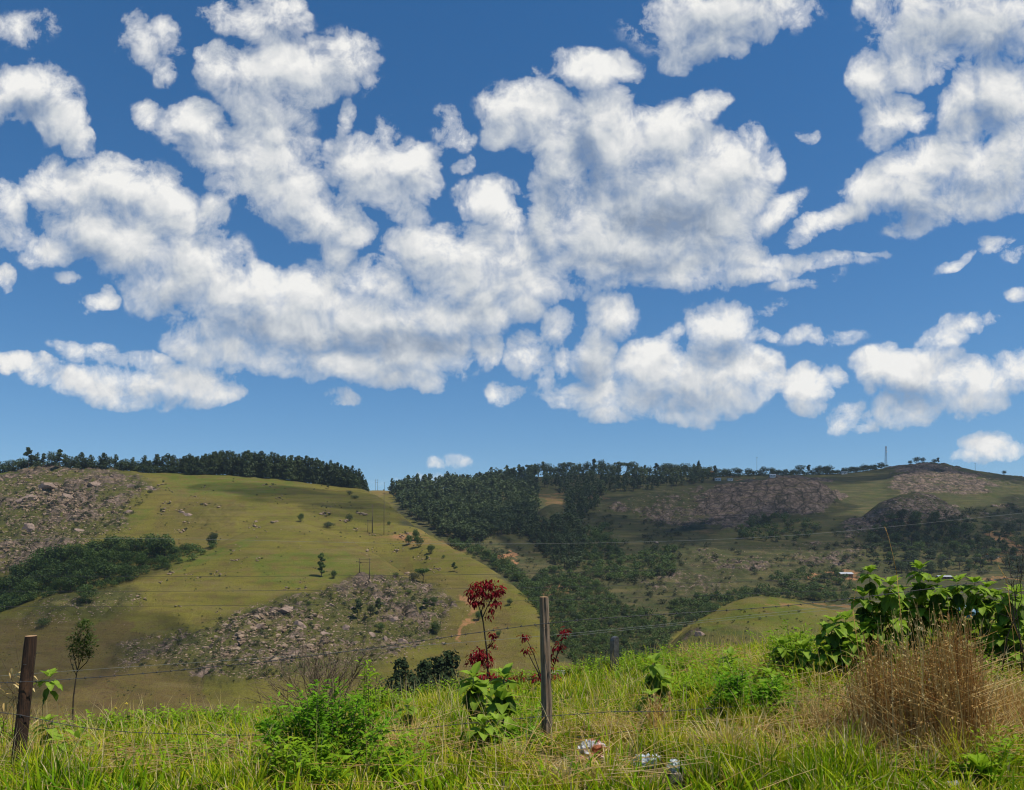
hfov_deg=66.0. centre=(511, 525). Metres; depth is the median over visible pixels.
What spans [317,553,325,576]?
slender tree
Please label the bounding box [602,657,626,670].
leafy bush
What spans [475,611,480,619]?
broadleaf tree
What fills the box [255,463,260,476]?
conifer
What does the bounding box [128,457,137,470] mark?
conifer
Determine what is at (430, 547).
broadleaf tree
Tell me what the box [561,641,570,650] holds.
broadleaf tree
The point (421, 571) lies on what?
broadleaf tree
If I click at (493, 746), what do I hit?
straw
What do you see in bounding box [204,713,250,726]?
leafy bush
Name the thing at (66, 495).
boulder
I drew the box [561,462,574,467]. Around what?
broadleaf tree
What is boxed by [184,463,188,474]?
conifer
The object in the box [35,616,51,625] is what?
shrub
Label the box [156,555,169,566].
broadleaf tree
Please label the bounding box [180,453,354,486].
plantation
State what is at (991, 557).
broadleaf tree
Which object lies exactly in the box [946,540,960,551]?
broadleaf tree
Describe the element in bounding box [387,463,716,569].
forest
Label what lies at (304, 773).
fern tuft
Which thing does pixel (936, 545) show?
broadleaf tree
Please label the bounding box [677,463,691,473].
broadleaf tree
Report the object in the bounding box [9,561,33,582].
broadleaf tree
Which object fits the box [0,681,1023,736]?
barbed wire
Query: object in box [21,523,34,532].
boulder
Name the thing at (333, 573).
broadleaf tree
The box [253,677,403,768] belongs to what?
leafy bush
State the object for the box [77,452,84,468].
conifer
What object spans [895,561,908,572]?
broadleaf tree
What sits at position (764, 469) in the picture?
broadleaf tree
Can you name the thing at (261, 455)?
conifer
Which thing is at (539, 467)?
broadleaf tree
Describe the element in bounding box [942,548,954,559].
broadleaf tree
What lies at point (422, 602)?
overhead wire
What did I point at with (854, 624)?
grass stalk
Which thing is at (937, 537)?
eucalyptus
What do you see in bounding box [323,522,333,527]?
shrub
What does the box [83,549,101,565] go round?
broadleaf tree
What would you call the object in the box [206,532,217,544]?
broadleaf tree
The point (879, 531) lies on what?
broadleaf tree
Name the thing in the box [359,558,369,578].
power pole
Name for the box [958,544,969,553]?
broadleaf tree
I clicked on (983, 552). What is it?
broadleaf tree
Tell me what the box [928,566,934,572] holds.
broadleaf tree
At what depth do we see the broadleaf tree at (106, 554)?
530.64 m
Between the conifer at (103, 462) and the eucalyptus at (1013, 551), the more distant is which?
the conifer at (103, 462)
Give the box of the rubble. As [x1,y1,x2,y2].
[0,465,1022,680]
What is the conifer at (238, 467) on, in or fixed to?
on the hills
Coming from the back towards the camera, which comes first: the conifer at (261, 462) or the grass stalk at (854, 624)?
the conifer at (261, 462)
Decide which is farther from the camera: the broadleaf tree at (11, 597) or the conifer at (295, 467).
the conifer at (295, 467)
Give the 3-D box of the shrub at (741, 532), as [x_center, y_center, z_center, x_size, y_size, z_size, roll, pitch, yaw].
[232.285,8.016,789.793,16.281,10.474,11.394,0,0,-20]
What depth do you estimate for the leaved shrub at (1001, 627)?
7.55 m
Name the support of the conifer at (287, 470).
on the hills
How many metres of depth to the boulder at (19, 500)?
652.86 m
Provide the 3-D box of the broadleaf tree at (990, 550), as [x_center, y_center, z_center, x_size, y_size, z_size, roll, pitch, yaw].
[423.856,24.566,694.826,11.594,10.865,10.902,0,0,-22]
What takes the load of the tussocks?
on the hills
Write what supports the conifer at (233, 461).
on the hills
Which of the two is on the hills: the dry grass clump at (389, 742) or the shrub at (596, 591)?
the shrub at (596, 591)
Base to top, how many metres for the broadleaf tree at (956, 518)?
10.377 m
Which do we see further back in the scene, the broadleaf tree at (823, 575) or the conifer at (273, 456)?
the conifer at (273, 456)
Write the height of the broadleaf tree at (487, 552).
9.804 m
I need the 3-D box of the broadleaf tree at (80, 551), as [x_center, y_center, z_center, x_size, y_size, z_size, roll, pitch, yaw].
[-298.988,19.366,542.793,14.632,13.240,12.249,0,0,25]
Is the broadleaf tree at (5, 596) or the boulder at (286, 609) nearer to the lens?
the boulder at (286, 609)
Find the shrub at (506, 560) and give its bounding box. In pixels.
[499,556,512,564]
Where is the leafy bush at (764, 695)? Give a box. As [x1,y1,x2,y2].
[731,676,791,718]
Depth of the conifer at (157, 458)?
755.42 m
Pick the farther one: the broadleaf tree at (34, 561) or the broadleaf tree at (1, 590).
the broadleaf tree at (34, 561)
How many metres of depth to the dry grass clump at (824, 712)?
6.17 m
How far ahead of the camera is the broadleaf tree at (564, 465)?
1243.31 m
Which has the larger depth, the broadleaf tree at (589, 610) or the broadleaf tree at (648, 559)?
the broadleaf tree at (648, 559)
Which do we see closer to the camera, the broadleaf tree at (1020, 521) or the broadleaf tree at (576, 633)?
the broadleaf tree at (576, 633)
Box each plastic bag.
[577,739,609,763]
[628,753,660,768]
[667,759,683,773]
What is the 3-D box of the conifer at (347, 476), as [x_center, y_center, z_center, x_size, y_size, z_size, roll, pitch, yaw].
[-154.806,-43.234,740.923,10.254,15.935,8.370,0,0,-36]
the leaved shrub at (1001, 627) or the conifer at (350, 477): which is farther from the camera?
the conifer at (350, 477)
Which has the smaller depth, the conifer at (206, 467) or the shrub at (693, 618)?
the shrub at (693, 618)
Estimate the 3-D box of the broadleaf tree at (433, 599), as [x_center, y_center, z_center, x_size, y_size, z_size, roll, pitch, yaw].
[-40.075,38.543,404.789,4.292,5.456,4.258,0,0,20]
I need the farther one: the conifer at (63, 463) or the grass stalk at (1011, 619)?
the conifer at (63, 463)
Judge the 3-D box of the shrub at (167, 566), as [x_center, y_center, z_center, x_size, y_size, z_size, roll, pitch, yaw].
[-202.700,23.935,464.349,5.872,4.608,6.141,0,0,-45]
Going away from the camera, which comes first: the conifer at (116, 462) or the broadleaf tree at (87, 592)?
the broadleaf tree at (87, 592)
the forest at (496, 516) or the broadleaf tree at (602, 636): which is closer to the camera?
the broadleaf tree at (602, 636)
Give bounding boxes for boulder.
[15,494,36,502]
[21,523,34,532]
[38,482,54,488]
[61,493,72,498]
[87,482,100,486]
[254,623,264,628]
[277,606,292,613]
[294,620,306,627]
[342,624,349,629]
[389,617,397,621]
[398,638,406,642]
[695,631,704,635]
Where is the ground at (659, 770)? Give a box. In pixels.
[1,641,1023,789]
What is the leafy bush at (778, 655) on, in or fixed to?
on the ground at (659, 770)
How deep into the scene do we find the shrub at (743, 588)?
598.76 m
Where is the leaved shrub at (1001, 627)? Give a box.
[981,584,1023,674]
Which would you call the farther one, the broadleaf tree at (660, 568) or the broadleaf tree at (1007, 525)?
the broadleaf tree at (1007, 525)
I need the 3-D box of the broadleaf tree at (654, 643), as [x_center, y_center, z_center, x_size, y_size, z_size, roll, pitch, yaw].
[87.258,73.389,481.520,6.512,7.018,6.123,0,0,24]
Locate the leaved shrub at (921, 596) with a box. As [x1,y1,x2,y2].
[884,560,948,664]
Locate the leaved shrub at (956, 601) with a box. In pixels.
[924,573,979,651]
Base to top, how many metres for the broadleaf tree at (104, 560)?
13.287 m
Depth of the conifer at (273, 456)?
753.54 m
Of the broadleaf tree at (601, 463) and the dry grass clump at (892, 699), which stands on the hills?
the broadleaf tree at (601, 463)
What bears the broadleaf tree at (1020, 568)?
on the hills
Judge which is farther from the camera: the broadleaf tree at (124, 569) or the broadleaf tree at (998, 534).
the broadleaf tree at (998, 534)
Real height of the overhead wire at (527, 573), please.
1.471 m
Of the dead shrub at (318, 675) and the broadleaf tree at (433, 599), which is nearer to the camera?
the dead shrub at (318, 675)
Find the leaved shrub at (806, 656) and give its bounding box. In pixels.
[770,637,821,679]
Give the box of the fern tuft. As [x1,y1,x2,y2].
[276,757,337,781]
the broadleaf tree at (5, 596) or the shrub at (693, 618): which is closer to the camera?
the broadleaf tree at (5, 596)
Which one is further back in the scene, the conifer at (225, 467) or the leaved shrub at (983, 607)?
the conifer at (225, 467)
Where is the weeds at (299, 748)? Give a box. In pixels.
[30,617,1023,789]
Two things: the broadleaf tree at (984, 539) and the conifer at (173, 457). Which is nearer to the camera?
the broadleaf tree at (984, 539)
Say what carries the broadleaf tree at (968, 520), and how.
on the hills
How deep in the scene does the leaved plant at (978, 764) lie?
5.06 m
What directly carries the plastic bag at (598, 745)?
on the ground at (659, 770)
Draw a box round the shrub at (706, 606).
[702,604,718,612]
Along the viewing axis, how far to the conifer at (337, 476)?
742.96 m
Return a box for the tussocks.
[0,473,536,721]
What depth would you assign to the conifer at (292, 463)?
748.57 m
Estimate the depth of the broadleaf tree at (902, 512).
819.60 m
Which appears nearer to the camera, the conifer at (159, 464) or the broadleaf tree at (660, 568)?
the broadleaf tree at (660, 568)
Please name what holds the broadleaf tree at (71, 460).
on the hills
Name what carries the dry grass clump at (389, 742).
on the ground at (659, 770)
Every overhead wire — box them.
[22,583,1017,606]
[123,555,1023,576]
[208,513,1018,543]
[271,570,1012,590]
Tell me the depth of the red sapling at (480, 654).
10.77 m
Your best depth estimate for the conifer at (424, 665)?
128.35 m
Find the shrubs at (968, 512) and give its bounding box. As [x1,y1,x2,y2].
[0,483,1023,678]
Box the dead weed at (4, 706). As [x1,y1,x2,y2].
[0,636,64,741]
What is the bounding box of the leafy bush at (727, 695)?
[705,665,794,719]
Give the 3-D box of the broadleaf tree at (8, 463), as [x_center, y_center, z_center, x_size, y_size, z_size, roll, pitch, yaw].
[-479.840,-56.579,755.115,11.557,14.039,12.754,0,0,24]
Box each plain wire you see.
[5,588,1000,675]
[564,591,1010,636]
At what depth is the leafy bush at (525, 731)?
6.07 m
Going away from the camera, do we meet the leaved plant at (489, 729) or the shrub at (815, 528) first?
the leaved plant at (489, 729)
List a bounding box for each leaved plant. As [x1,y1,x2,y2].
[31,714,62,745]
[33,668,62,727]
[47,733,72,760]
[65,725,93,751]
[395,697,416,730]
[456,661,495,726]
[464,712,524,755]
[482,662,521,741]
[635,688,672,717]
[643,652,675,705]
[718,647,742,675]
[751,666,788,696]
[942,753,1011,789]
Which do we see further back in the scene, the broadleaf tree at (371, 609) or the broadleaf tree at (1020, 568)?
the broadleaf tree at (1020, 568)
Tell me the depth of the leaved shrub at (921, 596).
8.15 m
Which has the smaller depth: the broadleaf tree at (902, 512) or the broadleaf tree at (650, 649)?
the broadleaf tree at (650, 649)
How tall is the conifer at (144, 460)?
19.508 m
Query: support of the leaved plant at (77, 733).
on the ground at (659, 770)
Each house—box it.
[838,572,852,576]
[936,575,951,578]
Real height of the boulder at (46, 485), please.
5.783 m
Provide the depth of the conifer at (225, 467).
748.17 m
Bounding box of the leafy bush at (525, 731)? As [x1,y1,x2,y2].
[490,721,544,751]
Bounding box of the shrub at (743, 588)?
[738,586,749,591]
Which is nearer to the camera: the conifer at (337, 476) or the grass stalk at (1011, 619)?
the grass stalk at (1011, 619)
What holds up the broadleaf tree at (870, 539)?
on the hills
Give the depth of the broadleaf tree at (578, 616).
538.76 m
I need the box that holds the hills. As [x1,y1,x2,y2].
[0,462,1023,729]
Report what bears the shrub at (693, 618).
on the hills
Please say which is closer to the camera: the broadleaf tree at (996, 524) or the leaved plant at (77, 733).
the leaved plant at (77, 733)
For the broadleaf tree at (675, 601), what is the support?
on the hills
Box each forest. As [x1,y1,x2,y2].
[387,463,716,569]
[448,510,1023,670]
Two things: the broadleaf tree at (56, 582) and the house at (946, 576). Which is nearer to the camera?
the broadleaf tree at (56, 582)
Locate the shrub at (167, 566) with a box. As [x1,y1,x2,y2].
[162,563,171,568]
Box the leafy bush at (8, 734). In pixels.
[0,717,32,751]
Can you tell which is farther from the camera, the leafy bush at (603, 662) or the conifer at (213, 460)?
the conifer at (213, 460)
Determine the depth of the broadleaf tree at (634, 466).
1239.80 m
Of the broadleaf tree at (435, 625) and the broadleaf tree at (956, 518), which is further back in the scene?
the broadleaf tree at (956, 518)
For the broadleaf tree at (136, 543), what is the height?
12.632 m
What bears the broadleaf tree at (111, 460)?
on the hills
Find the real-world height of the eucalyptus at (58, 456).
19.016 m
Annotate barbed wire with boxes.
[0,576,1018,682]
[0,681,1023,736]
[172,726,698,768]
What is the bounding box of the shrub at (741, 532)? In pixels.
[737,529,750,537]
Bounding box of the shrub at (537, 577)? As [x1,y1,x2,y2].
[533,574,543,581]
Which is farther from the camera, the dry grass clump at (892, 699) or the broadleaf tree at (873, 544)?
the broadleaf tree at (873, 544)
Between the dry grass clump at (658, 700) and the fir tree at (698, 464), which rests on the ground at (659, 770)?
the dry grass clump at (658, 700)
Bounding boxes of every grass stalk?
[853,588,860,669]
[884,527,904,654]
[998,565,1018,682]
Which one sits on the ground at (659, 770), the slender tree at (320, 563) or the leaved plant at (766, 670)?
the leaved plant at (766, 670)
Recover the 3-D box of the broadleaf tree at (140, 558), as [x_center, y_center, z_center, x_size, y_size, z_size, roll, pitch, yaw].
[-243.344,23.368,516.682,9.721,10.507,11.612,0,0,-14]
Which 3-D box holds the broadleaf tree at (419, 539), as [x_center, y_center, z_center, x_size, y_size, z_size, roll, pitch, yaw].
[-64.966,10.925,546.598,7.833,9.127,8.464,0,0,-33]
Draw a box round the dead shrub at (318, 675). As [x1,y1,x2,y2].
[229,622,389,725]
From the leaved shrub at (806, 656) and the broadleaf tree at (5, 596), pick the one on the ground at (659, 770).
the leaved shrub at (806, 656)
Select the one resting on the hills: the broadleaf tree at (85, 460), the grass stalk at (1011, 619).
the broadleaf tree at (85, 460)
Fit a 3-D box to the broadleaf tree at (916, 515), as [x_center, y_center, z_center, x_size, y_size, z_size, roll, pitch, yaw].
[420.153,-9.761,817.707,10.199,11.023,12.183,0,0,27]
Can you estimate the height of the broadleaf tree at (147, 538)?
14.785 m
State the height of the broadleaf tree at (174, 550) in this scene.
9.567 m
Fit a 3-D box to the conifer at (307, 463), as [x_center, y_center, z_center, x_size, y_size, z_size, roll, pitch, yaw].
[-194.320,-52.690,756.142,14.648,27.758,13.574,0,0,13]
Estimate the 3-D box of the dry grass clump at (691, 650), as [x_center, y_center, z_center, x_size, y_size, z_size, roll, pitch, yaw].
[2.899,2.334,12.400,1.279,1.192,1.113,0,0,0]
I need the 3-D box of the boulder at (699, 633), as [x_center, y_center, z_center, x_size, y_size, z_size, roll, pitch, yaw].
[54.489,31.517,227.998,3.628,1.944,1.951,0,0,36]
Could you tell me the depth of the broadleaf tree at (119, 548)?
541.59 m
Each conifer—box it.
[32,452,42,465]
[60,454,69,467]
[72,456,80,467]
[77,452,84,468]
[87,455,95,467]
[93,456,101,467]
[98,453,109,468]
[108,454,118,467]
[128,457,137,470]
[138,455,148,472]
[151,454,161,472]
[156,456,166,472]
[159,453,173,472]
[168,455,176,472]
[174,458,179,472]
[178,456,185,472]
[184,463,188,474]
[203,459,210,473]
[208,452,218,473]
[215,450,223,472]
[220,450,232,474]
[231,454,236,474]
[233,454,243,475]
[240,451,250,476]
[243,450,255,475]
[251,451,259,475]
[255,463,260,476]
[257,451,263,477]
[258,453,270,477]
[261,454,273,477]
[268,452,277,477]
[273,454,284,478]
[281,456,293,480]
[286,455,297,480]
[293,457,300,479]
[294,464,299,480]
[295,455,301,481]
[297,461,303,481]
[300,455,307,481]
[301,465,308,482]
[303,456,310,481]
[307,458,316,483]
[310,466,317,482]
[314,460,325,483]
[327,468,333,484]
[330,466,338,485]
[334,469,341,485]
[342,471,349,486]
[348,473,353,486]
[350,473,358,487]
[357,468,365,485]
[360,474,368,490]
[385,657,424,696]
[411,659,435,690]
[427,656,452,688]
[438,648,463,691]
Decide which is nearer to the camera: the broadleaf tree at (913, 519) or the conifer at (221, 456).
the conifer at (221, 456)
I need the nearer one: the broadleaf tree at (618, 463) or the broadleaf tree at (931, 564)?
the broadleaf tree at (931, 564)
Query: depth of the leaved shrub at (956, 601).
8.02 m
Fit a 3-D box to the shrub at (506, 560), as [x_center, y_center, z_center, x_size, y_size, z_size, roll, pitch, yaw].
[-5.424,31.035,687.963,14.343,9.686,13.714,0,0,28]
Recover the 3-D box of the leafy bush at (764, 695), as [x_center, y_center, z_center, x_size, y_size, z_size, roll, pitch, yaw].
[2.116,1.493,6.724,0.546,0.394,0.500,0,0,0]
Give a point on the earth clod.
(673, 779)
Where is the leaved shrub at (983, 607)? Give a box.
[954,576,1004,655]
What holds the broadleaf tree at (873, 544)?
on the hills
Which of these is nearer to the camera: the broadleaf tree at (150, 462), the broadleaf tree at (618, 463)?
the broadleaf tree at (150, 462)
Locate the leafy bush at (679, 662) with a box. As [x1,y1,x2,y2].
[665,655,689,673]
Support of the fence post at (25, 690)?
on the ground at (659, 770)
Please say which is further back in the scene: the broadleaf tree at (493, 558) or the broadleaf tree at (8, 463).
the broadleaf tree at (8, 463)
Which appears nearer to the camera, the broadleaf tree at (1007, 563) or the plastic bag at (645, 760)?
the plastic bag at (645, 760)
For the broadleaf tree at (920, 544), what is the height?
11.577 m
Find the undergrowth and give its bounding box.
[0,536,218,611]
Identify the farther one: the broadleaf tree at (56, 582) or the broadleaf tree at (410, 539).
the broadleaf tree at (410, 539)
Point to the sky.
(385, 239)
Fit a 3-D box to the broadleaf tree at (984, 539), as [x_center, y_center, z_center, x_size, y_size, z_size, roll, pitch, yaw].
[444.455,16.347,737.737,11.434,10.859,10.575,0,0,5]
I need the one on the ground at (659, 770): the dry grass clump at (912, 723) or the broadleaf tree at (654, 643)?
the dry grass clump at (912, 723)
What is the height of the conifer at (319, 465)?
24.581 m
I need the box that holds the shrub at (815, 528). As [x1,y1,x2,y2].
[808,525,820,531]
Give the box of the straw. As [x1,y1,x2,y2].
[0,635,1023,789]
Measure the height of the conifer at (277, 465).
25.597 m
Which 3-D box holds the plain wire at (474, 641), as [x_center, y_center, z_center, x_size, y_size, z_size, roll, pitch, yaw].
[0.170,1.312,10.000,14.048,1.248,0.003,0,0,0]
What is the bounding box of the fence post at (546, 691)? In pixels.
[540,596,552,745]
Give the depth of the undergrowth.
496.61 m
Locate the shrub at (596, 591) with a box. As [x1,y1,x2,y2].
[591,587,606,593]
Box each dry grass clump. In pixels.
[351,709,442,764]
[633,690,685,732]
[658,639,733,661]
[768,667,853,746]
[809,599,1023,783]
[817,630,922,774]
[838,608,1023,748]
[839,639,970,769]
[876,607,1023,775]
[985,667,1023,733]
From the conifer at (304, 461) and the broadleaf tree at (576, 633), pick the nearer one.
the broadleaf tree at (576, 633)
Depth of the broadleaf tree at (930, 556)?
672.39 m
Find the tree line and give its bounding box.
[0,459,887,476]
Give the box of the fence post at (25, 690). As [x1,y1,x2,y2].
[9,635,36,776]
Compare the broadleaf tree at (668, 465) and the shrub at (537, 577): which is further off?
the broadleaf tree at (668, 465)
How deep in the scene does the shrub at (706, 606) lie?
554.83 m
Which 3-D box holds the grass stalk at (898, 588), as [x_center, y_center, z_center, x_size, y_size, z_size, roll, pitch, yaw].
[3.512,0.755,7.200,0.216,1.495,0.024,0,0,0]
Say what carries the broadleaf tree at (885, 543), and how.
on the hills
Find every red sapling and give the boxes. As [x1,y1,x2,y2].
[463,579,506,689]
[504,626,571,687]
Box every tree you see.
[0,461,6,471]
[0,575,21,590]
[0,578,5,594]
[0,590,19,603]
[0,592,18,605]
[5,460,16,470]
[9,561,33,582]
[13,582,31,596]
[18,579,42,593]
[19,554,45,574]
[30,547,59,564]
[30,567,58,588]
[46,451,56,465]
[48,544,72,561]
[49,577,65,591]
[61,574,82,591]
[63,555,88,572]
[64,456,75,468]
[66,618,99,722]
[67,544,87,560]
[72,567,97,585]
[75,584,99,603]
[80,457,90,467]
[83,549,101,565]
[85,539,107,551]
[85,557,109,576]
[93,561,117,579]
[98,548,117,562]
[100,534,120,550]
[105,456,113,466]
[111,542,128,552]
[117,563,137,579]
[119,550,133,560]
[125,538,144,552]
[133,553,147,566]
[138,533,158,549]
[145,460,156,466]
[145,537,169,555]
[152,534,174,555]
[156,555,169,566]
[168,544,179,556]
[179,543,191,552]
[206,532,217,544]
[297,513,303,521]
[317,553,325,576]
[330,570,337,578]
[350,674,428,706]
[366,604,375,616]
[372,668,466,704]
[376,622,384,630]
[404,535,413,544]
[412,529,419,537]
[414,535,423,546]
[415,568,429,579]
[426,544,434,553]
[430,595,438,604]
[431,620,440,634]
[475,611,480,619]
[482,548,490,555]
[489,556,496,562]
[513,572,520,580]
[537,463,544,476]
[545,463,551,471]
[552,577,561,584]
[558,462,567,473]
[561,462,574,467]
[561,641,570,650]
[563,581,569,588]
[571,628,579,637]
[575,614,583,622]
[580,461,591,472]
[586,607,593,615]
[590,605,596,614]
[592,580,600,587]
[593,636,601,646]
[596,459,605,467]
[598,633,607,643]
[604,619,613,628]
[614,461,624,473]
[617,557,623,565]
[620,637,628,645]
[621,462,632,466]
[629,461,637,469]
[639,618,647,624]
[644,556,652,565]
[646,647,655,654]
[649,640,659,648]
[652,544,658,551]
[654,565,664,575]
[657,463,670,471]
[661,463,675,469]
[670,598,679,605]
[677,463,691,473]
[694,461,701,472]
[760,466,768,474]
[765,515,772,521]
[783,573,791,580]
[794,465,804,473]
[810,591,818,600]
[820,572,829,582]
[861,545,874,553]
[864,534,874,544]
[869,543,884,548]
[876,528,887,537]
[882,541,892,548]
[883,510,897,521]
[886,551,896,558]
[887,542,902,552]
[888,532,901,542]
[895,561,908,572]
[896,509,907,519]
[904,553,918,561]
[908,515,918,523]
[909,562,918,571]
[912,511,921,518]
[912,540,925,550]
[917,538,930,548]
[922,555,935,562]
[925,547,938,554]
[926,561,938,569]
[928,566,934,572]
[929,510,940,521]
[930,541,943,549]
[937,556,945,563]
[937,563,947,570]
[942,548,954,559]
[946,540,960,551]
[950,515,959,522]
[951,559,967,568]
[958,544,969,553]
[960,522,970,530]
[964,519,977,523]
[965,539,975,548]
[965,559,974,565]
[973,558,985,567]
[974,548,987,556]
[980,537,994,540]
[981,540,991,548]
[986,553,999,563]
[987,547,1000,556]
[991,521,1001,529]
[992,531,1006,537]
[1003,522,1017,532]
[1004,560,1013,567]
[1012,519,1023,530]
[1016,562,1023,571]
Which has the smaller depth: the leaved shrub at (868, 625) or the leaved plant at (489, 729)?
the leaved plant at (489, 729)
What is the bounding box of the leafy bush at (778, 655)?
[766,619,817,667]
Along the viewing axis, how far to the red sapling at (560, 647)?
10.90 m
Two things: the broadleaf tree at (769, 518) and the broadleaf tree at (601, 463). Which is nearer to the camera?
the broadleaf tree at (769, 518)
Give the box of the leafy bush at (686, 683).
[670,675,712,703]
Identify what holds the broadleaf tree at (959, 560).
on the hills
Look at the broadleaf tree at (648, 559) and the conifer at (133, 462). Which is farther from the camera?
the conifer at (133, 462)
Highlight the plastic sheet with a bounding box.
[957,605,978,617]
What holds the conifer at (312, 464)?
on the hills
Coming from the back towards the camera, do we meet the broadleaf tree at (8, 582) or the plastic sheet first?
the broadleaf tree at (8, 582)
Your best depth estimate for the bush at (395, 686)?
124.44 m
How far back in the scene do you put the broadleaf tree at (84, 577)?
445.31 m
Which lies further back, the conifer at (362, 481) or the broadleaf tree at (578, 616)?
the conifer at (362, 481)
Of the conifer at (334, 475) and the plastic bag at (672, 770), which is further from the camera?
the conifer at (334, 475)
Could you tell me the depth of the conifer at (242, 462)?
747.12 m
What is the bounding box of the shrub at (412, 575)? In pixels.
[409,572,419,580]
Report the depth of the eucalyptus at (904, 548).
701.53 m
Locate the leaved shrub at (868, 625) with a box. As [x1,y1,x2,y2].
[847,565,910,671]
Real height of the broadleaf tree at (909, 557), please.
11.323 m
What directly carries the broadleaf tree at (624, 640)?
on the hills
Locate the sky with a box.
[0,0,1023,490]
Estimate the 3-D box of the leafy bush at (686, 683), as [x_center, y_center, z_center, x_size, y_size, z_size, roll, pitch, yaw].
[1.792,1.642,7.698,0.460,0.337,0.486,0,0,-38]
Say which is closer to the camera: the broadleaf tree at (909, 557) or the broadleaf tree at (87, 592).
the broadleaf tree at (87, 592)
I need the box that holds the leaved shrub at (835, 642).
[813,609,868,683]
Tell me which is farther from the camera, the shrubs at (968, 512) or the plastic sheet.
the shrubs at (968, 512)
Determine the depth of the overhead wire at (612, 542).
34.00 m
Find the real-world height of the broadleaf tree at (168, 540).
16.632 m
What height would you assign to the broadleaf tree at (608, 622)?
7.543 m
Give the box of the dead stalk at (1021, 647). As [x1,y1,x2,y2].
[991,540,1023,671]
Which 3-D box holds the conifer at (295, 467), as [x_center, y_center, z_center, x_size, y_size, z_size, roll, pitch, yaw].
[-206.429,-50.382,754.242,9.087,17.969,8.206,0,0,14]
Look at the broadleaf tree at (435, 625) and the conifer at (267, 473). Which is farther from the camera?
the conifer at (267, 473)
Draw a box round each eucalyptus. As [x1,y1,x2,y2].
[23,447,34,467]
[40,453,45,466]
[53,449,62,467]
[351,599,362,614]
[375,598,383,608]
[901,544,907,550]
[934,534,939,541]
[975,536,980,546]
[1010,547,1015,555]
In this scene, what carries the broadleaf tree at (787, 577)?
on the hills
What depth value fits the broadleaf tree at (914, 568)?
645.44 m
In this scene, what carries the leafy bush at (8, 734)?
on the ground at (659, 770)
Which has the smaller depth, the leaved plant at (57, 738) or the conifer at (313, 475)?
the leaved plant at (57, 738)
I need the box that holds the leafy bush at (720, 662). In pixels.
[706,655,742,669]
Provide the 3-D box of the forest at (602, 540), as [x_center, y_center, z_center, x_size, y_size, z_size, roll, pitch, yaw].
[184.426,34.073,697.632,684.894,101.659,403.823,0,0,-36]
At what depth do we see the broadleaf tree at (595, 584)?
623.32 m
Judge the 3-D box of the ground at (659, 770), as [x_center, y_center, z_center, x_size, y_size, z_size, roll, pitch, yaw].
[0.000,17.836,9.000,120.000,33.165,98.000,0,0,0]
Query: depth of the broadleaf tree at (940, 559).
679.11 m
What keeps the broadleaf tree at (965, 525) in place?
on the hills
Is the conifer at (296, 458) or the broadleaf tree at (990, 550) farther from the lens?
the conifer at (296, 458)
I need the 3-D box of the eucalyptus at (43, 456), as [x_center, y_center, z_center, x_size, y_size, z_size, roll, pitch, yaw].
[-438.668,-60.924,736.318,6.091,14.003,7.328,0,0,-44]
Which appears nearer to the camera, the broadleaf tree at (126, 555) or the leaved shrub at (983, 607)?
the leaved shrub at (983, 607)
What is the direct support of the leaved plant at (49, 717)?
on the ground at (659, 770)
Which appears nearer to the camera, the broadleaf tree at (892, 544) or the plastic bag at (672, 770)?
the plastic bag at (672, 770)
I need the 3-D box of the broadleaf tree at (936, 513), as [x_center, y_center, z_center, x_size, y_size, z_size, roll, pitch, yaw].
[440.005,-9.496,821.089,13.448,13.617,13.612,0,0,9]
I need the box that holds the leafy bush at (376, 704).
[341,657,385,735]
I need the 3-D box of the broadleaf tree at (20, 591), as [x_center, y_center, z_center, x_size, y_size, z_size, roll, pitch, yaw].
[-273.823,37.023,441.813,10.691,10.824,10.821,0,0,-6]
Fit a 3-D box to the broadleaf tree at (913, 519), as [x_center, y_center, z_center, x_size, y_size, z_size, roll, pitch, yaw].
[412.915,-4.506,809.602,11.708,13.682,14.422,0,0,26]
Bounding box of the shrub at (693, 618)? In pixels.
[686,614,700,620]
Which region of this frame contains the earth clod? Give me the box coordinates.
[669,772,682,783]
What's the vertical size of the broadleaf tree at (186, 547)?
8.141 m
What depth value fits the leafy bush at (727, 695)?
6.62 m
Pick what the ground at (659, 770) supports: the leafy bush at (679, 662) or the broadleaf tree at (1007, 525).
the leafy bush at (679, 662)
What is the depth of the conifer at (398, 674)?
124.22 m
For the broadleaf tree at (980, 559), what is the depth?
660.32 m
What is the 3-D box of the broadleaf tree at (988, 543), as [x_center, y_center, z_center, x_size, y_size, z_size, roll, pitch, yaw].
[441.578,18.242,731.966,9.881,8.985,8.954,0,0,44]
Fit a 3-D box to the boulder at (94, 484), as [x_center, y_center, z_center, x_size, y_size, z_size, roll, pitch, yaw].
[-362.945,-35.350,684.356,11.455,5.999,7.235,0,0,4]
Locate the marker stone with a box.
[610,636,618,671]
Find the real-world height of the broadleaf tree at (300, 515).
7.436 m
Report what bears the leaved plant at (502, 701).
on the ground at (659, 770)
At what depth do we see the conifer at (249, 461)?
746.46 m

